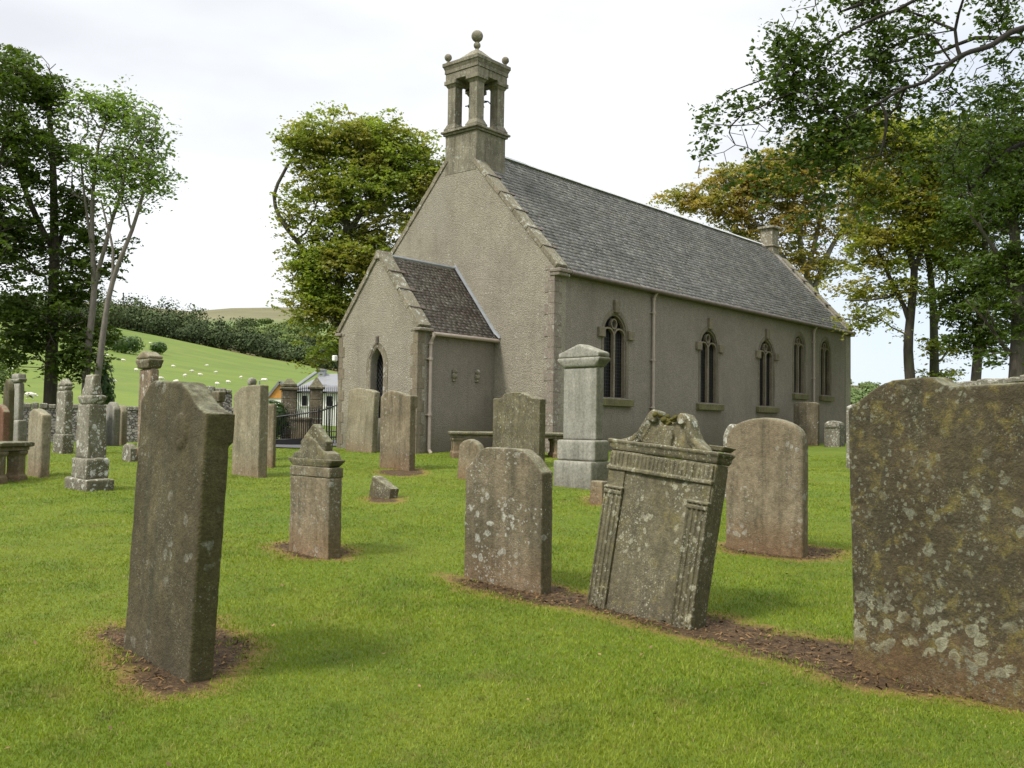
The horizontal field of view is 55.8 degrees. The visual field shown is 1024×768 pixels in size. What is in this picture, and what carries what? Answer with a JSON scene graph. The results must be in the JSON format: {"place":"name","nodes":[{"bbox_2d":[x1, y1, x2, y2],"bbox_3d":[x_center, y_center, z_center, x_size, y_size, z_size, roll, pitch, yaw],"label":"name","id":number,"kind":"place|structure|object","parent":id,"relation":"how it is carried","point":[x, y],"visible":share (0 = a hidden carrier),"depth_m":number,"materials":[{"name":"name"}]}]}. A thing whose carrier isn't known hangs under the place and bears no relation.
{"place":"outdoors","nodes":[
{"label":"outdoors","id":0,"kind":"place"},
{"bbox_2d":[276,439,336,447],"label":"path","id":1,"kind":"structure","parent":0,"point":[299,446],"depth_m":30.41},
{"bbox_2d":[276,438,302,444],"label":"ramp kerb","id":2,"kind":"structure","parent":1,"relation":"on","point":[297,441],"depth_m":31.25,"materials":[{"name":"black stone"}]},
{"bbox_2d":[276,406,318,439],"bbox_3d":[-7.057,1.348,31.467,1.525,1.286,0.050,1,-2,0],"label":"railing","id":3,"kind":"object","parent":1,"relation":"on","point":[297,414],"visible":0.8,"depth_m":31.46,"materials":[{"name":"black metal"}]},
{"bbox_2d":[319,400,336,442],"bbox_3d":[-6.076,1.216,32.375,0.050,1.626,1.873,0,-3,12],"label":"railing","id":4,"kind":"object","parent":1,"relation":"on","point":[327,408],"visible":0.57,"depth_m":32.30,"materials":[{"name":"black metal"}]},
{"bbox_2d":[322,389,337,439],"bbox_3d":[-6.582,1.060,35.833,0.942,2.066,0.050,1,-2,6],"label":"railing","id":5,"kind":"object","parent":1,"relation":"on","point":[330,392],"visible":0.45,"depth_m":35.85,"materials":[{"name":"black metal"}]},
{"bbox_2d":[0,321,845,443],"bbox_3d":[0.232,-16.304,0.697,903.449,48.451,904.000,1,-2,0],"label":"field","id":6,"kind":"structure","parent":0,"point":[183,357],"depth_m":231.40,"materials":[{"name":"green plant"}]},
{"bbox_2d":[25,392,37,399],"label":"sheep","id":7,"kind":"object","parent":6,"relation":"on","point":[31,394],"visible":0.84,"depth_m":79.60},
{"bbox_2d":[111,339,131,352],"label":"bush","id":8,"kind":"object","parent":6,"relation":"on","point":[121,347],"visible":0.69,"depth_m":244.75,"materials":[{"name":"green plant"}]},
{"bbox_2d":[123,336,145,353],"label":"bush","id":9,"kind":"object","parent":6,"relation":"on","point":[133,341],"visible":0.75,"depth_m":248.75,"materials":[{"name":"green plant"}]},
{"bbox_2d":[149,342,167,353],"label":"bush","id":10,"kind":"object","parent":6,"relation":"on","point":[159,347],"visible":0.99,"depth_m":276.16,"materials":[{"name":"green plant"}]},
{"bbox_2d":[269,369,337,425],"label":"cottage","id":11,"kind":"structure","parent":6,"relation":"on","point":[328,380],"depth_m":62.01,"materials":[{"name":"paint"}]},
{"bbox_2d":[301,396,306,406],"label":"window","id":12,"kind":"structure","parent":11,"relation":"in","point":[303,396],"depth_m":61.96,"materials":[{"name":"black glass"}]},
{"bbox_2d":[646,119,896,290],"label":"tree","id":13,"kind":"object","parent":6,"relation":"on","point":[739,213],"visible":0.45,"depth_m":62.02,"materials":[{"name":"green plant"}]},
{"bbox_2d":[873,110,1020,382],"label":"tree","id":14,"kind":"object","parent":6,"relation":"on","point":[932,347],"visible":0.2,"depth_m":42.02,"materials":[{"name":"green plant"}]},
{"bbox_2d":[39,300,862,389],"bbox_3d":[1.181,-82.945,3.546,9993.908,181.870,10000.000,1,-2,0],"label":"hills","id":15,"kind":"structure","parent":0,"point":[227,314],"depth_m":1216.49,"materials":[{"name":"green plant"}]},
{"bbox_2d":[0,289,336,370],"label":"woodland","id":16,"kind":"object","parent":15,"relation":"on","point":[184,327],"visible":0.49,"depth_m":454.54,"materials":[{"name":"green plant"}]},
{"bbox_2d":[224,317,333,345],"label":"hillside scrub","id":17,"kind":"object","parent":15,"relation":"on","point":[288,334],"visible":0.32,"depth_m":809.97,"materials":[{"name":"green plant"}]},
{"bbox_2d":[851,379,881,404],"bbox_3d":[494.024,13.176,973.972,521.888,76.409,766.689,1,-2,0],"label":"distant woodland","id":18,"kind":"object","parent":15,"relation":"on","point":[857,395],"visible":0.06,"depth_m":986.32,"materials":[{"name":"green plant"}]},
{"bbox_2d":[0,435,1023,767],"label":"ground","id":19,"kind":"structure","parent":0,"point":[220,651],"depth_m":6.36,"materials":[{"name":"green plant"}]},
{"bbox_2d":[0,404,9,440],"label":"gravestone","id":20,"kind":"object","parent":19,"relation":"on","point":[4,421],"visible":0.62,"depth_m":24.38,"materials":[{"name":"pink stone"}]},
{"bbox_2d":[3,379,14,440],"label":"gravestone","id":21,"kind":"object","parent":19,"relation":"on","point":[8,395],"visible":0.45,"depth_m":26.54,"materials":[{"name":"stone"}]},
{"bbox_2d":[0,441,34,484],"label":"table tomb","id":22,"kind":"object","parent":19,"relation":"on","point":[15,452],"visible":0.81,"depth_m":17.11,"materials":[{"name":"stone"}]},
{"bbox_2d":[12,374,26,440],"bbox_3d":[-15.175,0.924,29.669,0.292,2.489,1.037,3,-3,-44],"label":"pillar monument","id":23,"kind":"object","parent":19,"relation":"on","point":[20,427],"visible":0.69,"depth_m":29.43,"materials":[{"name":"grey stone"}]},
{"bbox_2d":[0,51,75,397],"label":"tree","id":24,"kind":"object","parent":19,"relation":"on","point":[21,132],"visible":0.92,"depth_m":35.27,"materials":[{"name":"green plant"}]},
{"bbox_2d":[27,409,51,477],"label":"gravestone","id":25,"kind":"object","parent":19,"relation":"on","point":[39,436],"visible":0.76,"depth_m":17.81,"materials":[{"name":"stone"}]},
{"bbox_2d":[53,379,73,453],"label":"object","id":26,"kind":"object","parent":19,"relation":"on","point":[63,439],"visible":0.77,"depth_m":24.23,"materials":[{"name":"stone"}]},
{"bbox_2d":[0,43,143,408],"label":"tree","id":27,"kind":"object","parent":19,"relation":"on","point":[43,93],"visible":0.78,"depth_m":36.76,"materials":[{"name":"green plant"}]},
{"bbox_2d":[65,375,113,491],"bbox_3d":[-6.864,0.957,15.748,0.469,2.226,0.965,3,-3,-44],"label":"stepped monument","id":28,"kind":"object","parent":19,"relation":"on","point":[90,466],"visible":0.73,"depth_m":15.56,"materials":[{"name":"stone"}]},
{"bbox_2d":[91,355,115,404],"bbox_3d":[-15.692,0.426,37.008,0.987,3.151,0.992,1,-2,0],"label":"shrub","id":29,"kind":"object","parent":19,"relation":"on","point":[107,386],"visible":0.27,"depth_m":36.84,"materials":[{"name":"green plant"}]},
{"bbox_2d":[106,402,119,445],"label":"gravestone","id":30,"kind":"object","parent":19,"relation":"on","point":[112,423],"visible":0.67,"depth_m":28.66,"materials":[{"name":"grey stone"}]},
{"bbox_2d":[47,74,181,393],"bbox_3d":[-15.197,-4.699,36.398,4.797,13.809,3.651,1,-2,0],"label":"tree","id":31,"kind":"object","parent":19,"relation":"on","point":[106,112],"visible":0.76,"depth_m":36.16,"materials":[{"name":"green plant"}]},
{"bbox_2d":[119,405,126,444],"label":"gravestone","id":32,"kind":"object","parent":19,"relation":"on","point":[123,426],"visible":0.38,"depth_m":29.42,"materials":[{"name":"stone"}]},
{"bbox_2d":[23,402,232,441],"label":"stone wall","id":33,"kind":"structure","parent":19,"relation":"on","point":[132,423],"depth_m":31.38,"materials":[{"name":"grey stone"}]},
{"bbox_2d":[122,443,136,461],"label":"gravestone","id":34,"kind":"object","parent":19,"relation":"on","point":[129,453],"visible":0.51,"depth_m":21.98,"materials":[{"name":"stone"}]},
{"bbox_2d":[89,101,188,381],"bbox_3d":[-13.859,-4.130,35.560,3.633,12.652,3.012,1,-2,0],"label":"tree","id":35,"kind":"object","parent":19,"relation":"on","point":[151,162],"visible":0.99,"depth_m":35.55,"materials":[{"name":"green plant"}]},
{"bbox_2d":[135,351,163,460],"bbox_3d":[-8.431,0.684,22.392,0.377,2.884,0.828,3,-3,-44],"label":"pillar monument","id":36,"kind":"object","parent":19,"relation":"on","point":[149,363],"visible":0.46,"depth_m":22.28,"materials":[{"name":"beige stone"}]},
{"bbox_2d":[124,380,234,682],"bbox_3d":[-2.054,1.063,5.873,0.201,2.159,0.954,4,-1,-43],"label":"gravestone","id":37,"kind":"object","parent":19,"relation":"on","point":[186,435],"visible":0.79,"depth_m":5.67,"materials":[{"name":"stone"}]},
{"bbox_2d":[206,386,231,412],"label":"stone wall","id":38,"kind":"structure","parent":19,"relation":"on","point":[227,404],"depth_m":31.30,"materials":[{"name":"grey stone"}]},
{"bbox_2d":[212,391,225,406],"bbox_3d":[-7.448,1.158,24.464,0.216,1.952,0.424,3,-3,-44],"label":"urn monument","id":39,"kind":"object","parent":19,"relation":"on","point":[219,396],"visible":0.27,"depth_m":24.37,"materials":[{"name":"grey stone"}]},
{"bbox_2d":[232,385,268,477],"bbox_3d":[-5.068,1.126,18.678,0.198,2.204,1.050,3,-3,-44],"label":"gravestone","id":40,"kind":"object","parent":19,"relation":"on","point":[250,437],"visible":0.7,"depth_m":18.47,"materials":[{"name":"stone"}]},
{"bbox_2d":[247,377,256,384],"bbox_3d":[-6.139,0.999,22.720,0.340,2.308,0.889,3,-3,-44],"label":"ball monument","id":41,"kind":"object","parent":19,"relation":"on","point":[251,381],"visible":0.02,"depth_m":22.68,"materials":[{"name":"grey stone"}]},
{"bbox_2d":[267,404,276,467],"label":"gravestone","id":42,"kind":"object","parent":19,"relation":"on","point":[271,440],"visible":0.46,"depth_m":20.90,"materials":[{"name":"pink stone"}]},
{"bbox_2d":[268,400,289,438],"bbox_3d":[-8.654,1.306,34.968,1.184,1.485,1.180,1,-2,0],"label":"shrub","id":43,"kind":"object","parent":19,"relation":"on","point":[280,409],"visible":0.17,"depth_m":34.78,"materials":[{"name":"green plant"}]},
{"bbox_2d":[279,379,298,438],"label":"gate pier","id":44,"kind":"structure","parent":19,"relation":"on","point":[288,388],"depth_m":35.76,"materials":[{"name":"brown stone"}]},
{"bbox_2d":[296,385,309,416],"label":"iron gate","id":45,"kind":"structure","parent":44,"relation":"attached to","point":[302,392],"depth_m":35.89,"materials":[{"name":"metal"}]},
{"bbox_2d":[290,417,312,438],"bbox_3d":[-7.622,1.725,34.954,0.747,1.057,0.498,1,-2,0],"label":"stone trough","id":46,"kind":"object","parent":19,"relation":"on","point":[295,431],"visible":0.45,"depth_m":34.76,"materials":[{"name":"grey stone"}]},
{"bbox_2d":[288,424,344,559],"bbox_3d":[-2.014,1.251,9.890,0.170,1.682,0.823,3,-3,-44],"label":"pedestal gravestone","id":47,"kind":"object","parent":19,"relation":"on","point":[316,471],"visible":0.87,"depth_m":9.76,"materials":[{"name":"grey stone"}]},
{"bbox_2d":[308,377,324,424],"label":"gate pier","id":48,"kind":"structure","parent":19,"relation":"on","point":[316,387],"depth_m":35.80,"materials":[{"name":"brown stone"}]},
{"bbox_2d":[260,100,445,379],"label":"tree","id":49,"kind":"object","parent":19,"relation":"on","point":[380,156],"visible":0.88,"depth_m":40.74,"materials":[{"name":"green plant"}]},
{"bbox_2d":[346,388,379,452],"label":"gravestone","id":50,"kind":"object","parent":19,"relation":"on","point":[362,418],"visible":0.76,"depth_m":26.52,"materials":[{"name":"stone"}]},
{"bbox_2d":[369,475,398,498],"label":"gravestone","id":51,"kind":"object","parent":19,"relation":"on","point":[382,487],"visible":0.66,"depth_m":15.30,"materials":[{"name":"stone"}]},
{"bbox_2d":[379,390,417,470],"bbox_3d":[-2.454,1.210,20.860,0.218,2.153,1.070,3,-3,-44],"label":"gravestone","id":52,"kind":"object","parent":19,"relation":"on","point":[397,428],"visible":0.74,"depth_m":20.71,"materials":[{"name":"grey stone"}]},
{"bbox_2d":[457,439,483,478],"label":"gravestone","id":53,"kind":"object","parent":19,"relation":"on","point":[470,450],"visible":0.34,"depth_m":18.74,"materials":[{"name":"beige stone"}]},
{"bbox_2d":[448,431,562,457],"bbox_3d":[-0.123,1.665,25.253,3.062,0.834,1.011,1,-2,-8],"label":"table tomb","id":54,"kind":"object","parent":19,"relation":"on","point":[457,438],"visible":0.5,"depth_m":24.74,"materials":[{"name":"stone"}]},
{"bbox_2d":[464,447,552,594],"bbox_3d":[-0.044,1.401,8.571,0.952,1.670,0.157,-1,-3,43],"label":"gravestone","id":55,"kind":"object","parent":19,"relation":"on","point":[508,526],"visible":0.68,"depth_m":8.46,"materials":[{"name":"grey stone"}]},
{"bbox_2d":[4,507,1021,767],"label":"fallen leaves","id":56,"kind":"object","parent":19,"relation":"on","point":[382,653],"visible":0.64,"depth_m":5.73,"materials":[{"name":"brown plant"}]},
{"bbox_2d":[493,392,545,461],"bbox_3d":[0.147,1.256,22.362,0.205,2.157,1.557,3,-3,-44],"label":"gravestone","id":57,"kind":"object","parent":19,"relation":"on","point":[518,419],"visible":0.53,"depth_m":22.21,"materials":[{"name":"stone"}]},
{"bbox_2d":[79,542,1011,710],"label":"leaf litter","id":58,"kind":"object","parent":19,"relation":"on","point":[463,583],"visible":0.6,"depth_m":6.54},
{"bbox_2d":[553,344,610,489],"bbox_3d":[1.286,0.750,17.523,0.578,2.939,1.027,3,-3,-44],"label":"granite monument","id":59,"kind":"object","parent":19,"relation":"on","point":[582,462],"visible":0.82,"depth_m":17.33,"materials":[{"name":"grey stone"}]},
{"bbox_2d":[332,30,855,453],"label":"church","id":60,"kind":"structure","parent":19,"relation":"on","point":[495,272],"depth_m":30.51,"materials":[{"name":"grey stone"}]},
{"bbox_2d":[597,300,634,406],"bbox_3d":[3.155,-0.958,30.065,0.400,3.298,1.940,-1,-3,40],"label":"window","id":61,"kind":"structure","parent":60,"relation":"in","point":[612,331],"depth_m":30.13,"materials":[{"name":"glass"}]},
{"bbox_2d":[695,318,723,410],"bbox_3d":[6.992,-0.710,34.585,0.400,3.298,1.940,-1,-3,40],"label":"window","id":62,"kind":"structure","parent":60,"relation":"in","point":[706,345],"depth_m":34.58,"materials":[{"name":"glass"}]},
{"bbox_2d":[755,329,779,412],"bbox_3d":[9.969,-0.518,38.086,0.400,3.298,1.940,-1,-3,40],"label":"window","id":63,"kind":"structure","parent":60,"relation":"in","point":[766,362],"depth_m":38.11,"materials":[{"name":"stone"}]},
{"bbox_2d":[792,331,808,399],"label":"window","id":64,"kind":"structure","parent":60,"relation":"in","point":[798,348],"depth_m":40.47,"materials":[{"name":"stone"}]},
{"bbox_2d":[819,336,834,401],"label":"window","id":65,"kind":"structure","parent":60,"relation":"in","point":[824,348],"depth_m":42.56,"materials":[{"name":"glass"}]},
{"bbox_2d":[590,480,606,504],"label":"gravestone","id":66,"kind":"object","parent":19,"relation":"on","point":[597,487],"visible":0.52,"depth_m":14.60,"materials":[{"name":"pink stone"}]},
{"bbox_2d":[587,409,735,629],"bbox_3d":[1.110,1.230,7.522,0.209,2.051,1.157,13,-5,-40],"label":"pedimented gravestone","id":67,"kind":"object","parent":19,"relation":"on","point":[657,537],"visible":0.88,"depth_m":7.43,"materials":[{"name":"stone"}]},
{"bbox_2d":[723,424,735,498],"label":"gravestone","id":68,"kind":"object","parent":19,"relation":"on","point":[729,428],"visible":0.09,"depth_m":15.84,"materials":[{"name":"stone"}]},
{"bbox_2d":[726,418,807,557],"bbox_3d":[2.760,1.322,10.505,0.942,1.913,0.143,-2,-3,44],"label":"gravestone","id":69,"kind":"object","parent":19,"relation":"on","point":[767,495],"visible":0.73,"depth_m":10.42,"materials":[{"name":"grey stone"}]},
{"bbox_2d":[794,402,819,445],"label":"gravestone","id":70,"kind":"object","parent":19,"relation":"on","point":[806,417],"visible":0.58,"depth_m":38.34,"materials":[{"name":"grey stone"}]},
{"bbox_2d":[824,421,844,446],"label":"gravestone","id":71,"kind":"object","parent":19,"relation":"on","point":[834,433],"visible":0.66,"depth_m":37.01,"materials":[{"name":"stone"}]},
{"bbox_2d":[846,404,854,468],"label":"gravestone","id":72,"kind":"object","parent":19,"relation":"on","point":[847,438],"visible":0.06,"depth_m":22.86,"materials":[{"name":"stone"}]},
{"bbox_2d":[687,0,1023,247],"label":"tree","id":73,"kind":"object","parent":19,"relation":"on","point":[787,90],"visible":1,"depth_m":9.68,"materials":[{"name":"green plant"}]},
{"bbox_2d":[800,106,974,378],"bbox_3d":[16.159,-4.428,40.216,7.929,14.343,4.584,1,-2,0],"label":"tree","id":74,"kind":"object","parent":19,"relation":"on","point":[903,234],"visible":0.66,"depth_m":39.98,"materials":[{"name":"green plant"}]},
{"bbox_2d":[849,377,1023,711],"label":"gravestone","id":75,"kind":"object","parent":19,"relation":"on","point":[937,490],"visible":0.88,"depth_m":5.62,"materials":[{"name":"stone"}]},
{"bbox_2d":[907,115,1023,380],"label":"tree","id":76,"kind":"object","parent":19,"relation":"on","point":[977,336],"visible":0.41,"depth_m":37.97,"materials":[{"name":"green plant"}]},
{"bbox_2d":[934,79,1023,377],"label":"tree","id":77,"kind":"object","parent":19,"relation":"on","point":[1011,269],"visible":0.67,"depth_m":31.96,"materials":[{"name":"green plant"}]},
{"bbox_2d":[957,375,1023,385],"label":"stone wall","id":78,"kind":"structure","parent":19,"relation":"on","point":[1020,378],"depth_m":27.89,"materials":[{"name":"grey stone"}]},
{"bbox_2d":[0,0,1023,385],"label":"sky","id":79,"kind":"structure","parent":0,"point":[598,93],"materials":[{"name":"white"}]}
]}

